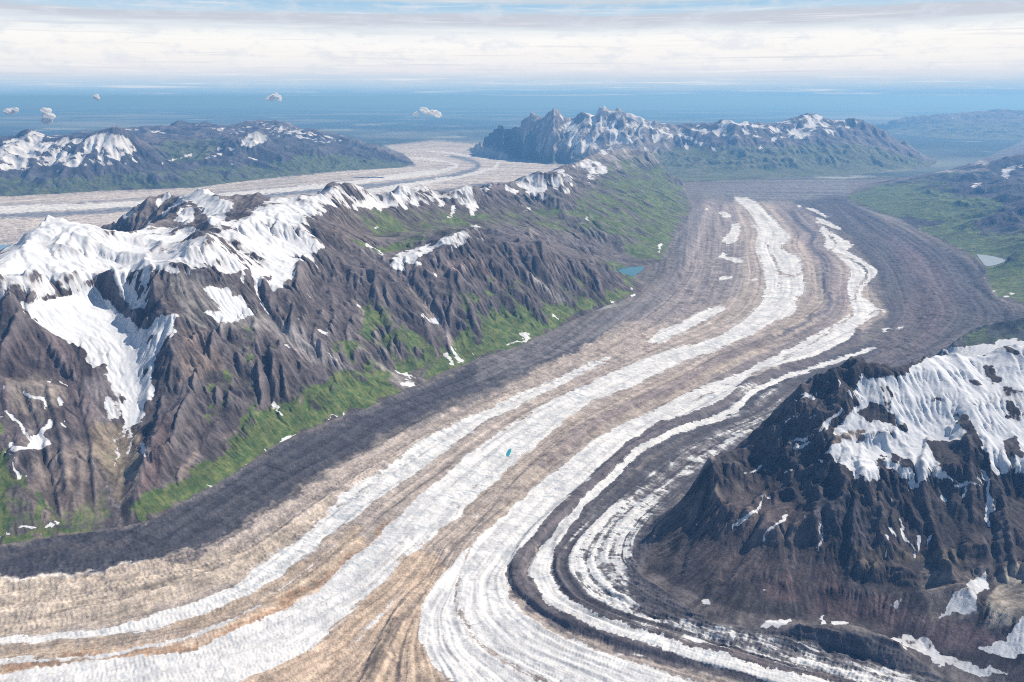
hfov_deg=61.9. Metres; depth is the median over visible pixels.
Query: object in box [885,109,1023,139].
mountain ridge
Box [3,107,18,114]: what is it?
cloud
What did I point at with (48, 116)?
cloud
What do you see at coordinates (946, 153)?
ground
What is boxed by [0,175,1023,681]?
glacier
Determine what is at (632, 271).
lake
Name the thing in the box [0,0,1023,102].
sky
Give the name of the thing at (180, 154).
mountain ridge
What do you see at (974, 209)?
hill
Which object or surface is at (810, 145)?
mountain ridge
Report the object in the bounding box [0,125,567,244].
glacier
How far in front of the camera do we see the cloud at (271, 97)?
30193.53 m
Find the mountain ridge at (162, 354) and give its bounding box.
[0,148,692,544]
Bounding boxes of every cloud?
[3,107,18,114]
[40,108,55,123]
[92,94,99,99]
[265,93,281,100]
[413,107,440,117]
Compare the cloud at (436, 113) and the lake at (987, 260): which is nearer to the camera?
the lake at (987, 260)
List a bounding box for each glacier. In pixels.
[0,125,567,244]
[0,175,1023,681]
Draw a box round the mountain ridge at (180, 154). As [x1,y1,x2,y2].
[0,119,413,196]
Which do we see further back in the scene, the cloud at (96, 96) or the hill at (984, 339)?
the cloud at (96, 96)
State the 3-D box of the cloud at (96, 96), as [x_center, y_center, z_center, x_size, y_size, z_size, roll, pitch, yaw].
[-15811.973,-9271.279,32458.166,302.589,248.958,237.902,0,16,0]
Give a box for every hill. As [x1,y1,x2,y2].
[845,140,1023,303]
[941,318,1023,356]
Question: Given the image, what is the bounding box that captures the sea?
[0,102,1023,133]
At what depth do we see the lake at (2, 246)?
14869.37 m
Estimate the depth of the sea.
149326.66 m
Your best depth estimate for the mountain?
4731.32 m
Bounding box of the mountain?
[640,344,1023,681]
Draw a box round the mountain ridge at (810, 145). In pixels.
[518,106,937,181]
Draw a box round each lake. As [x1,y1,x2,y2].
[0,244,12,249]
[617,267,643,275]
[976,254,1004,265]
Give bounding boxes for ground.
[0,123,1023,470]

